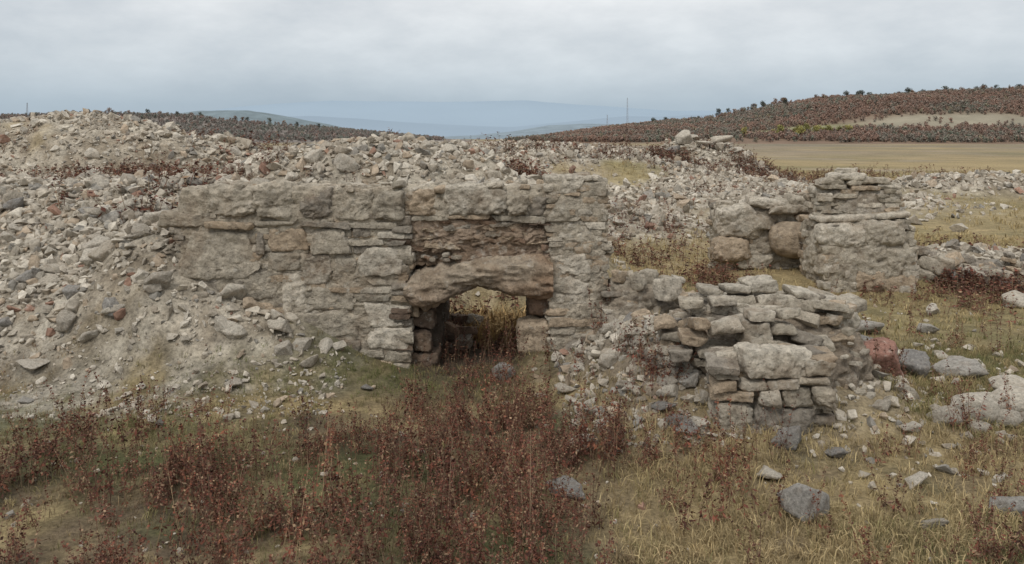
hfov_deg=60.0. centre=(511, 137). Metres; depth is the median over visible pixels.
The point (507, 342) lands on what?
dried weed
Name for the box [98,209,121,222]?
loose stone
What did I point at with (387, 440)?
dried weed
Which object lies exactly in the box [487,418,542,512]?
dried weed
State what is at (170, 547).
dried weed
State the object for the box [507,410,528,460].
dried weed
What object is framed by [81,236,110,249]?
loose stone
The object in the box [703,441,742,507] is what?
dried weed
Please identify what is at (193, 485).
dried weed
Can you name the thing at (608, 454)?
dried weed
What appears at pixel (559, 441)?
dried weed
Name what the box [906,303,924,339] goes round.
dried weed
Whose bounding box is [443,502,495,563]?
dried weed
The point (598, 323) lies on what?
dried weed
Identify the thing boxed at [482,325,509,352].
dried weed
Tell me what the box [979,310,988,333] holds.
dried weed
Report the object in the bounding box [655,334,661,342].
loose stone
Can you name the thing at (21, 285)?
loose stone
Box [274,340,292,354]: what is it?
loose stone
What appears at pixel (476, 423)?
dried weed
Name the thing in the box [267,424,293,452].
dried weed
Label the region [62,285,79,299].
loose stone
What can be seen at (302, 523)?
dried weed
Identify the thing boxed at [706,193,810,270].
ruined wall block
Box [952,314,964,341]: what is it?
dried weed
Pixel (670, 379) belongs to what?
loose stone
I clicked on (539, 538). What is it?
dried weed
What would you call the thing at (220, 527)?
dried weed
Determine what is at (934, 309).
loose stone
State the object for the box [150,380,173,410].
dried weed
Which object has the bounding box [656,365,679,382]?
loose stone
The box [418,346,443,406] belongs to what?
dried weed
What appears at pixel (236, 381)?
loose stone
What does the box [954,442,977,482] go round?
dried weed
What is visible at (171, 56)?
sky
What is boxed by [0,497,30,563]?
dried weed
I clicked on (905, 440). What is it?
dried weed
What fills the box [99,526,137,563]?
dried weed
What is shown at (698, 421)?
loose stone
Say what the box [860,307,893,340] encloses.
dried weed
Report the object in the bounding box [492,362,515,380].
loose stone
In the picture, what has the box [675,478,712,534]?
dried weed
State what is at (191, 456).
dried weed
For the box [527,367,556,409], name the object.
dried weed
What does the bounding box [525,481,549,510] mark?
dried weed
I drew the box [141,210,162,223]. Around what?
loose stone
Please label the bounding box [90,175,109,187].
loose stone
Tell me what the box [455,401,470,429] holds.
dried weed
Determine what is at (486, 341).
dried weed
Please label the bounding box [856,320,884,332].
boulder
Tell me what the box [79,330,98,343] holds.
loose stone
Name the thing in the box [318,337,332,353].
loose stone
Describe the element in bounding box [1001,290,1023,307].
boulder
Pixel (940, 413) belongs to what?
loose stone
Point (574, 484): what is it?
loose stone
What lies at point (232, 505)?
dried weed
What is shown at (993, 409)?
boulder
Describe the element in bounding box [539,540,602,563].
dried weed
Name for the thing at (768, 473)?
loose stone
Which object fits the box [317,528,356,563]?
dried weed
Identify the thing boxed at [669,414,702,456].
dried weed
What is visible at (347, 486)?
dried weed
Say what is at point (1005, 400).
dried weed
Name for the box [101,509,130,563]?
dried weed
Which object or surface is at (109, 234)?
loose stone
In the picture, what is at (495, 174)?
loose stone
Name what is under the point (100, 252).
loose stone
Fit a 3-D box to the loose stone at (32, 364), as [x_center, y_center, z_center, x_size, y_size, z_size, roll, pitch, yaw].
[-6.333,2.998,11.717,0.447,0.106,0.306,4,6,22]
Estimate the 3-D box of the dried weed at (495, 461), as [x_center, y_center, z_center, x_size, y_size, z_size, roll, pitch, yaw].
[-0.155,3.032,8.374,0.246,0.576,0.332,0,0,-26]
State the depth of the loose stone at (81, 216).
14.87 m
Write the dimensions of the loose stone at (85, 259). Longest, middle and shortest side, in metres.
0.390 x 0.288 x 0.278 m
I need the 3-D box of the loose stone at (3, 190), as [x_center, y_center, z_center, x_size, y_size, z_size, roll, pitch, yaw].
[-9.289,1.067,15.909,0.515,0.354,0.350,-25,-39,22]
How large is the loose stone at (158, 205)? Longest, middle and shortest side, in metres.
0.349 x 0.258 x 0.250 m
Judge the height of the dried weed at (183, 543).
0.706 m
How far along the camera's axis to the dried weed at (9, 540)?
6.76 m
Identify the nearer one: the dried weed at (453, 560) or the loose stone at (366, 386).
the dried weed at (453, 560)
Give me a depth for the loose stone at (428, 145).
20.54 m
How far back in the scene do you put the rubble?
16.29 m
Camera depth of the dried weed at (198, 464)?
7.94 m
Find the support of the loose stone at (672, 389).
on the ground at (904, 158)
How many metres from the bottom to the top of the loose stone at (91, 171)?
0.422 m
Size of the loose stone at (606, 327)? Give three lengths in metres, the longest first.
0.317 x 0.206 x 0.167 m
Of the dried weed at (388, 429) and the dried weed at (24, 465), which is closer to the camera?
the dried weed at (24, 465)
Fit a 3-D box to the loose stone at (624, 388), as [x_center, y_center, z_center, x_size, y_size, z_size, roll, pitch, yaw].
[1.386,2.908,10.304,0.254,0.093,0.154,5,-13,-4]
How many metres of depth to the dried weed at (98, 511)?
6.11 m
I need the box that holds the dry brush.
[0,121,1023,563]
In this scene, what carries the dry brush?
on the ground at (904, 158)
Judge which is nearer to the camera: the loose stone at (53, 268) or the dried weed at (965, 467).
the dried weed at (965, 467)
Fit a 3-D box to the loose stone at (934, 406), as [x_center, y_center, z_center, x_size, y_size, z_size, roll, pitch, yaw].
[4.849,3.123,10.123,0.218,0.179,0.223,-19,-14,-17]
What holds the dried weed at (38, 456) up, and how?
on the ground at (904, 158)
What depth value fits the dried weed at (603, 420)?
9.39 m
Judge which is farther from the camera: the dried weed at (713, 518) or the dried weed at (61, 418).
the dried weed at (61, 418)
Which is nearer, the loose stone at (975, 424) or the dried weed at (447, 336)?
the loose stone at (975, 424)
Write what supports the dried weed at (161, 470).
on the ground at (904, 158)
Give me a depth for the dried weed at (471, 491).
8.09 m
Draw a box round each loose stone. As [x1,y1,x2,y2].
[0,186,6,196]
[0,231,16,241]
[0,316,12,326]
[2,189,24,204]
[3,197,23,210]
[8,222,23,231]
[14,282,26,289]
[15,268,40,282]
[15,357,49,370]
[17,396,33,402]
[39,263,60,273]
[55,309,76,331]
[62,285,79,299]
[64,177,79,183]
[68,270,78,275]
[77,213,88,220]
[78,206,97,217]
[79,247,96,266]
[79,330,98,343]
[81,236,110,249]
[82,169,95,177]
[83,207,110,217]
[87,216,100,224]
[87,233,102,239]
[88,240,114,261]
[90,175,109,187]
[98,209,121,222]
[100,304,124,313]
[102,297,118,317]
[106,232,112,238]
[116,198,140,211]
[117,231,138,238]
[119,173,137,184]
[120,208,131,218]
[123,211,142,220]
[131,223,150,237]
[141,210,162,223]
[142,174,156,182]
[143,284,163,292]
[144,271,173,288]
[155,199,171,211]
[160,176,179,189]
[167,227,174,235]
[177,169,190,176]
[182,173,198,181]
[198,177,215,183]
[213,315,227,334]
[219,283,246,299]
[221,320,246,338]
[224,174,231,179]
[224,377,241,386]
[251,178,269,181]
[267,319,291,332]
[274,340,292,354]
[292,337,311,351]
[299,354,318,367]
[304,149,322,163]
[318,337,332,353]
[334,153,359,171]
[360,384,372,389]
[423,142,431,147]
[442,143,457,153]
[484,169,502,179]
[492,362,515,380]
[545,475,584,498]
[554,382,577,392]
[570,361,584,370]
[580,397,595,411]
[585,407,600,414]
[592,405,606,418]
[593,418,607,433]
[598,353,618,367]
[601,322,613,334]
[611,319,624,331]
[615,379,631,388]
[621,385,640,390]
[623,312,631,321]
[624,327,648,338]
[626,329,645,347]
[651,400,676,410]
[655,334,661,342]
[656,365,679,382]
[656,384,677,396]
[658,374,677,386]
[663,414,687,426]
[675,419,698,434]
[679,372,698,387]
[689,416,710,429]
[696,390,708,405]
[756,465,782,479]
[770,425,801,449]
[776,483,829,522]
[824,447,848,457]
[871,399,890,410]
[898,421,922,432]
[905,471,927,489]
[916,323,939,332]
[920,518,948,529]
[926,303,940,314]
[926,405,963,425]
[929,404,940,410]
[966,420,991,433]
[988,496,1023,517]
[993,409,1022,426]
[995,431,1016,441]
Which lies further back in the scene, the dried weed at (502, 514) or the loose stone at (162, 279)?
the loose stone at (162, 279)
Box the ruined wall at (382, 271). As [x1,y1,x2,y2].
[158,171,613,368]
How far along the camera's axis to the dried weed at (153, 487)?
8.10 m
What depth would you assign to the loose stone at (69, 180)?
16.95 m
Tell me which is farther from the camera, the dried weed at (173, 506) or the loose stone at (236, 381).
the loose stone at (236, 381)
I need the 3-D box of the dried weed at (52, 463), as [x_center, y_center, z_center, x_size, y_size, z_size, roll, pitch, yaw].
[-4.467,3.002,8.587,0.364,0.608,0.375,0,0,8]
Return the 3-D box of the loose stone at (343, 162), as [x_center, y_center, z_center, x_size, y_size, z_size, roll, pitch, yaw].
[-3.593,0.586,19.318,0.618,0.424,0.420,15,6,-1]
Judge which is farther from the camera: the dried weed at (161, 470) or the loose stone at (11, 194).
the loose stone at (11, 194)
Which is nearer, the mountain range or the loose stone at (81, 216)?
the loose stone at (81, 216)
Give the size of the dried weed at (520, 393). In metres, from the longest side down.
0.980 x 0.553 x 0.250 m
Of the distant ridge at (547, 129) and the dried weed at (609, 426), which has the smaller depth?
the dried weed at (609, 426)
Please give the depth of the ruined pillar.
18.26 m
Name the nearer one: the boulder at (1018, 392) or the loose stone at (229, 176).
the boulder at (1018, 392)
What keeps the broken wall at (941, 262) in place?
on the ground at (904, 158)
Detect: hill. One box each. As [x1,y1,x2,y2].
[3,116,473,142]
[465,89,1023,143]
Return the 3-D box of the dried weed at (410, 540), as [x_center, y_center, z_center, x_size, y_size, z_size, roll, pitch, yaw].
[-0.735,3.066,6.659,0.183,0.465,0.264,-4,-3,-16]
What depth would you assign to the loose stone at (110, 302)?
11.97 m
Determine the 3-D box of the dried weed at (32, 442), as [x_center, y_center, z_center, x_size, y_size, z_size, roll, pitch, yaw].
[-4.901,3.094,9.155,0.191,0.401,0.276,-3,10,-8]
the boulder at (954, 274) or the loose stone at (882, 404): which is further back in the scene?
the boulder at (954, 274)
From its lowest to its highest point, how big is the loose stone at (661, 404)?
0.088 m
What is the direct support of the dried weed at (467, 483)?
on the ground at (904, 158)
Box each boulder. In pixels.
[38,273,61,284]
[666,145,679,152]
[675,129,693,144]
[695,141,709,145]
[709,135,732,144]
[732,147,744,152]
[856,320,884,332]
[864,337,903,376]
[898,349,930,378]
[931,355,988,378]
[940,271,964,282]
[949,392,1000,423]
[963,266,994,284]
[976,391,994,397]
[988,374,1023,389]
[992,385,1023,411]
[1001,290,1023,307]
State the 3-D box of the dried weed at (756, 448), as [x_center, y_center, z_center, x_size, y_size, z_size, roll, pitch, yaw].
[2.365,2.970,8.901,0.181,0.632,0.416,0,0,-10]
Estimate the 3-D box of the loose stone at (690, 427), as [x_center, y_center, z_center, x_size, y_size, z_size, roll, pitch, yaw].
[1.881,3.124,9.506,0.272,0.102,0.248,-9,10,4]
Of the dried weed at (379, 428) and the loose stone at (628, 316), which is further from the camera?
the loose stone at (628, 316)
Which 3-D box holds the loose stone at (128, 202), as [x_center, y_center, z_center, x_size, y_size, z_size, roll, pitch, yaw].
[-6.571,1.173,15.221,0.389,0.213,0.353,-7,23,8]
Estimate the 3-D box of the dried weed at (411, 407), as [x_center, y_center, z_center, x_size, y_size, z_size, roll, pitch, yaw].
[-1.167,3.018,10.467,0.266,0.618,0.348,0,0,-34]
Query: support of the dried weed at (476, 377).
on the ground at (904, 158)
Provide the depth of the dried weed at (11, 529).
6.54 m
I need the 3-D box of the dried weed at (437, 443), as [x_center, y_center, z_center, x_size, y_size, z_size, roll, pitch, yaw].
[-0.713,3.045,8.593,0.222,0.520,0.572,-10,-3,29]
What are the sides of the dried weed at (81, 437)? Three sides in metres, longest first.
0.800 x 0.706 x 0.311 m
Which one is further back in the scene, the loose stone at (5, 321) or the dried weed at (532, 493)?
the loose stone at (5, 321)
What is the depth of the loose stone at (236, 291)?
12.26 m
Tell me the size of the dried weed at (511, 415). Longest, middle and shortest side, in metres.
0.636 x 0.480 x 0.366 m
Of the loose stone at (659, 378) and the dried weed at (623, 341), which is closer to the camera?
the loose stone at (659, 378)
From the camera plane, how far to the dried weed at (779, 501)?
7.67 m
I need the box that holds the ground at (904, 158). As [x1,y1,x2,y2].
[0,114,1023,563]
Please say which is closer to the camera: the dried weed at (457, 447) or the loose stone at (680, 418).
the dried weed at (457, 447)
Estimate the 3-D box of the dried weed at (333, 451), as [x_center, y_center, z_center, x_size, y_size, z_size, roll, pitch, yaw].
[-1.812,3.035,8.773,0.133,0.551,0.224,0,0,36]
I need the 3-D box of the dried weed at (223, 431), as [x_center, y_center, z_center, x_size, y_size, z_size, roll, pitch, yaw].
[-2.993,2.806,8.663,0.618,1.033,0.280,1,4,-33]
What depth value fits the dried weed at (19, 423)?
9.39 m
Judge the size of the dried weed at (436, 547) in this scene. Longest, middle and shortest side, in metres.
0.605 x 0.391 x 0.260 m
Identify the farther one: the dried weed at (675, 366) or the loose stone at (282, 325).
the loose stone at (282, 325)
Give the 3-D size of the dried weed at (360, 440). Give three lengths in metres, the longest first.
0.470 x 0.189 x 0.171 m
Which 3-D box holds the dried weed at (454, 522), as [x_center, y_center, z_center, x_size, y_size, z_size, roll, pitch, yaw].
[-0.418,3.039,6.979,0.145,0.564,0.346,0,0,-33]
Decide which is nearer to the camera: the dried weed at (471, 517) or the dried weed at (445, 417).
the dried weed at (471, 517)
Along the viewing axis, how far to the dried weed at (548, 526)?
7.36 m
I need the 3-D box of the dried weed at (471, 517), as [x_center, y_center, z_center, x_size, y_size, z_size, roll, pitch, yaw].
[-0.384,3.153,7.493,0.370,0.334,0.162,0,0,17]
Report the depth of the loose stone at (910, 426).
9.55 m
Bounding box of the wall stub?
[598,268,695,330]
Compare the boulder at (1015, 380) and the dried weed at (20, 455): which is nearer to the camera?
the dried weed at (20, 455)
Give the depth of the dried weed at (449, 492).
7.17 m
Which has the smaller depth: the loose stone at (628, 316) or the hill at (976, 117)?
the loose stone at (628, 316)
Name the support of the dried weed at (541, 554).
on the ground at (904, 158)
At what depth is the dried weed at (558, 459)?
8.17 m
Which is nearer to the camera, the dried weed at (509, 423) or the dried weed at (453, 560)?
the dried weed at (453, 560)
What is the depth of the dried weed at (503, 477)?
8.02 m
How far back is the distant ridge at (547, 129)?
1816.24 m
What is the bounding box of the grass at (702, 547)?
[0,159,1023,563]
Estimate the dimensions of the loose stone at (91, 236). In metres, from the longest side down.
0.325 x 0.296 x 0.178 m
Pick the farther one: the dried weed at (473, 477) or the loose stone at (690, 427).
the loose stone at (690, 427)
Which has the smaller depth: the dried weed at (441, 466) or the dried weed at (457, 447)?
the dried weed at (441, 466)
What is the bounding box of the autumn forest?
[0,84,1023,142]
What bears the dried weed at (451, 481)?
on the ground at (904, 158)
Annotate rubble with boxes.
[0,108,1023,563]
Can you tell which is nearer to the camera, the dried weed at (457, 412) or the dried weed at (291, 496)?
the dried weed at (291, 496)
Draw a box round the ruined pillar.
[797,167,919,292]
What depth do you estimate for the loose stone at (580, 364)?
11.36 m
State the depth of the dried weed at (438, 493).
7.73 m
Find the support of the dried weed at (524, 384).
on the ground at (904, 158)
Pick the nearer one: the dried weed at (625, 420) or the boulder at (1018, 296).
the dried weed at (625, 420)
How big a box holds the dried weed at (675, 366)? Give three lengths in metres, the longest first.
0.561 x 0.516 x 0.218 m
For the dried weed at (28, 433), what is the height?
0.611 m
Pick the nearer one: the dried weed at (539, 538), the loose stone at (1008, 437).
the dried weed at (539, 538)
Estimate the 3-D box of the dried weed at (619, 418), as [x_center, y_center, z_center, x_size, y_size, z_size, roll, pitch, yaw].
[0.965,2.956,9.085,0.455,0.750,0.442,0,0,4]
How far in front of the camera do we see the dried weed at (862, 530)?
6.58 m
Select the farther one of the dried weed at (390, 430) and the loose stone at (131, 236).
the loose stone at (131, 236)
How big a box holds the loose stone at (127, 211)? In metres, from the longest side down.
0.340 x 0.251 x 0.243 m
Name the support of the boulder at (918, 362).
on the ground at (904, 158)
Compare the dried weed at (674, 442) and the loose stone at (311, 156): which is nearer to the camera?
the dried weed at (674, 442)
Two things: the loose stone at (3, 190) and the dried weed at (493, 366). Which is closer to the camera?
the dried weed at (493, 366)
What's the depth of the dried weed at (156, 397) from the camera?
10.71 m
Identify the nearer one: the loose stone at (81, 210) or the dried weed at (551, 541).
the dried weed at (551, 541)
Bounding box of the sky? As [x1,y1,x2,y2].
[0,0,1023,113]
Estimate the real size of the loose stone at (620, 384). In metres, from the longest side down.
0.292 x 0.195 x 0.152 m
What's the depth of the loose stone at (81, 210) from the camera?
14.89 m
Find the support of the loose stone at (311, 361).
on the ground at (904, 158)
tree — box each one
[715,108,721,115]
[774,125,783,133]
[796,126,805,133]
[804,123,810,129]
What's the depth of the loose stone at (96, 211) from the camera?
14.84 m
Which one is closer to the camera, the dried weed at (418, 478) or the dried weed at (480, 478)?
the dried weed at (418, 478)
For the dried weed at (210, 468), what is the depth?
8.29 m
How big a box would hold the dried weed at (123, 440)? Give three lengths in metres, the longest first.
0.914 x 0.636 x 0.486 m
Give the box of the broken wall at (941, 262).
[917,245,1023,283]
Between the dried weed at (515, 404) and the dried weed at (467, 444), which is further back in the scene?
the dried weed at (515, 404)
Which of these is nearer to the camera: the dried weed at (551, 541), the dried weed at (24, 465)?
the dried weed at (551, 541)
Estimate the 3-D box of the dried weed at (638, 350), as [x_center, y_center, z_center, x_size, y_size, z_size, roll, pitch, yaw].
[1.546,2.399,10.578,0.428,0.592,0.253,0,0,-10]
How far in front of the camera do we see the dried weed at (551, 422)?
9.36 m
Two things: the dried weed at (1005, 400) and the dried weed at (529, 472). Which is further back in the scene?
the dried weed at (1005, 400)
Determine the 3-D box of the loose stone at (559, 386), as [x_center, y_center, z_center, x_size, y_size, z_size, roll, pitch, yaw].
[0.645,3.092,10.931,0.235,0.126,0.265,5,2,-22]
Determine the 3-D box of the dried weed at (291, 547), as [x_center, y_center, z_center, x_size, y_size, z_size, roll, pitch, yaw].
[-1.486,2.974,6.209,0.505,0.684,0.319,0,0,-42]
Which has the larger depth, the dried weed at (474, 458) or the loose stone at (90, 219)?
the loose stone at (90, 219)
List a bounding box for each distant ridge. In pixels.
[160,110,339,127]
[445,124,614,138]
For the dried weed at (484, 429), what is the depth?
8.65 m
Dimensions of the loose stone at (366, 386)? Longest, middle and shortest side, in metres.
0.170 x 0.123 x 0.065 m
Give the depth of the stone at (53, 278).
13.27 m
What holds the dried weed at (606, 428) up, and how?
on the ground at (904, 158)
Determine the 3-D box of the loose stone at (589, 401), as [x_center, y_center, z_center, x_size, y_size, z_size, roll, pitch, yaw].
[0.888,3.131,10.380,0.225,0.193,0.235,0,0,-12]
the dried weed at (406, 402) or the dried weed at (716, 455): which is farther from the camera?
the dried weed at (406, 402)
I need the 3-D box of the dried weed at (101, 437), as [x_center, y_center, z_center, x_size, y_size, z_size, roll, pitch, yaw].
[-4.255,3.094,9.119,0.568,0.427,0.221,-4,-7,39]
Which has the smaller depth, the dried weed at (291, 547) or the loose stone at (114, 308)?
the dried weed at (291, 547)
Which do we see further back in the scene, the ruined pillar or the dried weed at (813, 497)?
the ruined pillar
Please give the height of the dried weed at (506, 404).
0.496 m
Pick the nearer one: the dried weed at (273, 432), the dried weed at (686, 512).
the dried weed at (686, 512)
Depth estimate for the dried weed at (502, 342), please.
13.18 m
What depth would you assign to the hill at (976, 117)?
522.15 m
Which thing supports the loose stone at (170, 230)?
on the ground at (904, 158)
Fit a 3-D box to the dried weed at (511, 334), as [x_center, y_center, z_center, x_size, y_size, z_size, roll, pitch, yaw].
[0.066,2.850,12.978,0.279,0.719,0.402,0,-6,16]
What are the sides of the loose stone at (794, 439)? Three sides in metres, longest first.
0.340 x 0.243 x 0.176 m
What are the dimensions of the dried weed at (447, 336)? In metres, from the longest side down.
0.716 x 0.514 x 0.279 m
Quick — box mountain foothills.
[287,115,715,136]
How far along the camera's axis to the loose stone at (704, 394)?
9.82 m
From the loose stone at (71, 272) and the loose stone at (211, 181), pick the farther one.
the loose stone at (211, 181)
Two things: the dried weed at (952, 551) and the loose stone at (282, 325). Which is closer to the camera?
the dried weed at (952, 551)
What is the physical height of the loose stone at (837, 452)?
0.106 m
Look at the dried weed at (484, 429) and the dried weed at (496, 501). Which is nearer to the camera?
the dried weed at (496, 501)
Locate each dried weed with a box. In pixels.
[0,418,24,489]
[0,419,53,455]
[0,426,26,478]
[0,497,27,563]
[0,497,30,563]
[0,528,12,563]
[3,540,55,562]
[5,407,37,448]
[8,438,53,483]
[10,423,69,487]
[15,474,50,530]
[25,414,47,458]
[28,415,46,453]
[32,554,57,563]
[43,368,90,447]
[43,416,78,479]
[56,386,112,491]
[58,382,108,459]
[70,475,101,512]
[73,499,127,563]
[86,415,113,460]
[89,431,119,507]
[94,372,162,452]
[98,504,149,563]
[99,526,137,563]
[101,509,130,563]
[107,385,149,425]
[132,445,163,500]
[132,530,164,563]
[144,423,194,502]
[147,374,166,408]
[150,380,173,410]
[152,435,200,546]
[163,397,194,488]
[169,535,182,563]
[170,495,202,563]
[175,449,208,524]
[176,369,236,473]
[180,426,199,475]
[182,502,211,553]
[183,388,214,429]
[183,421,219,524]
[186,448,233,489]
[187,441,208,491]
[193,398,218,484]
[195,453,225,502]
[195,464,223,509]
[197,493,229,540]
[199,472,229,562]
[202,418,247,488]
[206,461,234,529]
[208,471,235,562]
[211,419,242,482]
[215,526,236,563]
[219,480,246,522]
[221,507,257,563]
[230,434,263,519]
[231,412,280,467]
[242,483,266,541]
[253,455,299,534]
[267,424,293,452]
[268,440,297,537]
[269,519,327,563]
[271,493,330,543]
[279,449,330,563]
[279,454,334,531]
[280,475,300,524]
[288,380,313,421]
[290,401,331,456]
[298,421,323,464]
[299,483,336,541]
[304,491,372,558]
[314,401,356,448]
[314,419,328,452]
[315,408,341,519]
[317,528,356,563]
[319,417,335,468]
[321,479,400,563]
[323,414,345,443]
[325,436,361,524]
[332,402,359,455]
[335,426,362,512]
[336,483,372,563]
[347,400,365,437]
[351,410,366,451]
[352,503,391,563]
[353,475,384,521]
[367,501,401,563]
[368,406,393,446]
[368,411,397,481]
[370,400,400,455]
[372,447,406,507]
[373,407,409,454]
[374,431,406,481]
[377,408,416,469]
[377,467,389,525]
[383,405,418,505]
[383,464,450,555]
[388,410,454,480]
[396,468,429,543]
[397,368,424,418]
[400,364,428,412]
[400,509,421,563]
[404,499,460,558]
[405,365,425,469]
[410,462,443,513]
[414,464,444,518]
[415,485,446,563]
[416,431,451,483]
[417,418,450,479]
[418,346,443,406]
[420,380,463,460]
[422,531,474,563]
[427,505,472,563]
[430,409,457,478]
[430,442,452,493]
[432,420,474,505]
[438,340,459,361]
[439,445,463,541]
[440,343,456,374]
[440,391,449,436]
[442,316,450,353]
[442,391,458,419]
[442,402,475,448]
[443,454,470,534]
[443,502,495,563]
[443,509,521,562]
[445,482,470,555]
[445,495,485,527]
[446,377,469,431]
[446,459,477,514]
[448,430,464,470]
[449,486,489,563]
[453,366,503,474]
[454,309,468,355]
[454,418,481,466]
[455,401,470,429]
[455,458,478,501]
[456,525,495,563]
[460,328,475,364]
[460,437,516,496]
[461,341,476,369]
[461,401,501,478]
[464,441,524,499]
[465,442,476,471]
[467,458,480,492]
[468,385,500,434]
[468,410,507,472]
[468,454,492,496]
[470,347,485,384]
[472,405,533,522]
[474,421,497,451]
[475,360,505,427]
[479,369,505,417]
[480,310,496,359]
[480,432,512,487]
[481,362,508,401]
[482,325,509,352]
[485,320,518,384]
[486,428,516,505]
[487,318,518,364]
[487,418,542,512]
[488,406,522,440]
[489,479,512,523]
[490,319,516,357]
[492,376,525,429]
[494,380,537,430]
[497,485,522,542]
[497,529,546,563]
[498,328,516,354]
[499,349,548,432]
[499,376,529,422]
[499,378,516,421]
[503,459,573,525]
[504,307,527,354]
[505,330,528,366]
[505,418,530,455]
[506,352,538,406]
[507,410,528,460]
[507,492,567,563]
[509,370,540,393]
[509,502,540,560]
[511,479,558,563]
[513,438,539,550]
[514,431,541,473]
[517,421,574,491]
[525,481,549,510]
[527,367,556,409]
[528,527,547,563]
[529,436,583,492]
[530,447,551,545]
[531,383,555,433]
[532,431,588,509]
[539,390,556,453]
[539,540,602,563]
[540,327,562,375]
[541,491,566,538]
[542,520,567,558]
[543,405,588,464]
[545,418,570,457]
[573,352,594,459]
[582,430,624,462]
[585,393,626,460]
[586,454,614,530]
[587,286,606,328]
[592,399,632,481]
[594,387,616,455]
[594,397,623,475]
[597,400,621,436]
[599,515,617,563]
[602,375,629,437]
[609,396,633,442]
[611,388,638,449]
[612,316,637,358]
[620,413,654,464]
[622,314,655,363]
[641,430,658,464]
[656,338,697,389]
[664,392,702,455]
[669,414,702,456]
[674,453,699,494]
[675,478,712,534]
[691,422,722,468]
[696,456,749,528]
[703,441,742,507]
[704,399,749,489]
[710,395,754,475]
[741,405,762,466]
[744,458,789,518]
[757,379,798,461]
[803,466,835,538]
[839,491,914,563]
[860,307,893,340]
[862,452,923,519]
[863,340,904,375]
[873,339,903,376]
[874,424,921,456]
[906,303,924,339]
[923,522,961,563]
[928,364,946,397]
[931,352,978,439]
[944,323,964,348]
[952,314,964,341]
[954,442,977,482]
[976,526,1017,563]
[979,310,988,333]
[979,422,1019,485]
[982,320,1010,351]
[998,359,1014,409]
[1008,500,1023,563]
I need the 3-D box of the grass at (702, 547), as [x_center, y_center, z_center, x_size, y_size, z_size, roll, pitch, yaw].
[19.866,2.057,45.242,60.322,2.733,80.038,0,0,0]
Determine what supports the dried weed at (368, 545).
on the ground at (904, 158)
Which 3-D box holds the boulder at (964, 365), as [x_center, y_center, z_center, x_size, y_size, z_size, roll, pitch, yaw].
[6.087,3.158,12.076,0.702,0.312,0.309,0,1,8]
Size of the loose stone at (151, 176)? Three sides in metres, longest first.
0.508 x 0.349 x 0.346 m
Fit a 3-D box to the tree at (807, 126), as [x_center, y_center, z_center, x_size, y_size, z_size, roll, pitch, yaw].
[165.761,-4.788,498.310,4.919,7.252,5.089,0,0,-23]
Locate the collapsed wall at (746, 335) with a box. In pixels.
[503,274,923,437]
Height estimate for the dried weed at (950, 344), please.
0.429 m
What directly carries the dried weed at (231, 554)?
on the ground at (904, 158)
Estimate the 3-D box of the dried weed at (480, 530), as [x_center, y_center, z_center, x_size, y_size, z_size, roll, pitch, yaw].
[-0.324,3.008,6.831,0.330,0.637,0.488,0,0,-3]
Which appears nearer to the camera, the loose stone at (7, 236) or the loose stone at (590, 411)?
the loose stone at (590, 411)
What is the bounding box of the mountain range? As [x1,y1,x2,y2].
[0,100,733,126]
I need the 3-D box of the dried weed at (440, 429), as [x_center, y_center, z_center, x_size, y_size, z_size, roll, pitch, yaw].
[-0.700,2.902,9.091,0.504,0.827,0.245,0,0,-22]
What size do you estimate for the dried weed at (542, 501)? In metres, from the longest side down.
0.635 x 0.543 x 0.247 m
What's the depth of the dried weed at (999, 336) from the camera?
13.62 m
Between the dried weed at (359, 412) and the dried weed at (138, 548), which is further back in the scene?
the dried weed at (359, 412)
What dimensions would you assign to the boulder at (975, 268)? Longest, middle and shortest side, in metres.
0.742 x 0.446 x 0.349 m
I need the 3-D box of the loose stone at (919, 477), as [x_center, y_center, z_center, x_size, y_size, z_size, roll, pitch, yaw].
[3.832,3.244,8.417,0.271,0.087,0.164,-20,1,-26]
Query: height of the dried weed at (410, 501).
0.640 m
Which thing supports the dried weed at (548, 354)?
on the ground at (904, 158)
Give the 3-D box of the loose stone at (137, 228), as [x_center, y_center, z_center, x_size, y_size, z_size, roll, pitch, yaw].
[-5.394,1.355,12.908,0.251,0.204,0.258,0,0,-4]
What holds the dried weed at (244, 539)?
on the ground at (904, 158)
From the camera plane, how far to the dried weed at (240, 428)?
8.54 m
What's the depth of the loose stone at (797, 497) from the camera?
7.65 m
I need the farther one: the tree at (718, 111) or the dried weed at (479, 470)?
the tree at (718, 111)
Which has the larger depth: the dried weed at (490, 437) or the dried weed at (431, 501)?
the dried weed at (490, 437)
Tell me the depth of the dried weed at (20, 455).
8.50 m
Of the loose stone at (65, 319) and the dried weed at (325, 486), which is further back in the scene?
the loose stone at (65, 319)
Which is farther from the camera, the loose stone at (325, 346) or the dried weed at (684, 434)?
the loose stone at (325, 346)
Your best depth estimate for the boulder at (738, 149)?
61.30 m
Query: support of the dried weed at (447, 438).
on the ground at (904, 158)
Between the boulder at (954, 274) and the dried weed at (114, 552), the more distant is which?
the boulder at (954, 274)
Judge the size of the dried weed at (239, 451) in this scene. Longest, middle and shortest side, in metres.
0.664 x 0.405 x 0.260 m
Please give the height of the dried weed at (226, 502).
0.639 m
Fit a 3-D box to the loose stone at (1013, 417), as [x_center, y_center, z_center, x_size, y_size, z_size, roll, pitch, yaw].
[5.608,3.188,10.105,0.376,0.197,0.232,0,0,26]
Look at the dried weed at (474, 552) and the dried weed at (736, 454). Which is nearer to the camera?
the dried weed at (474, 552)

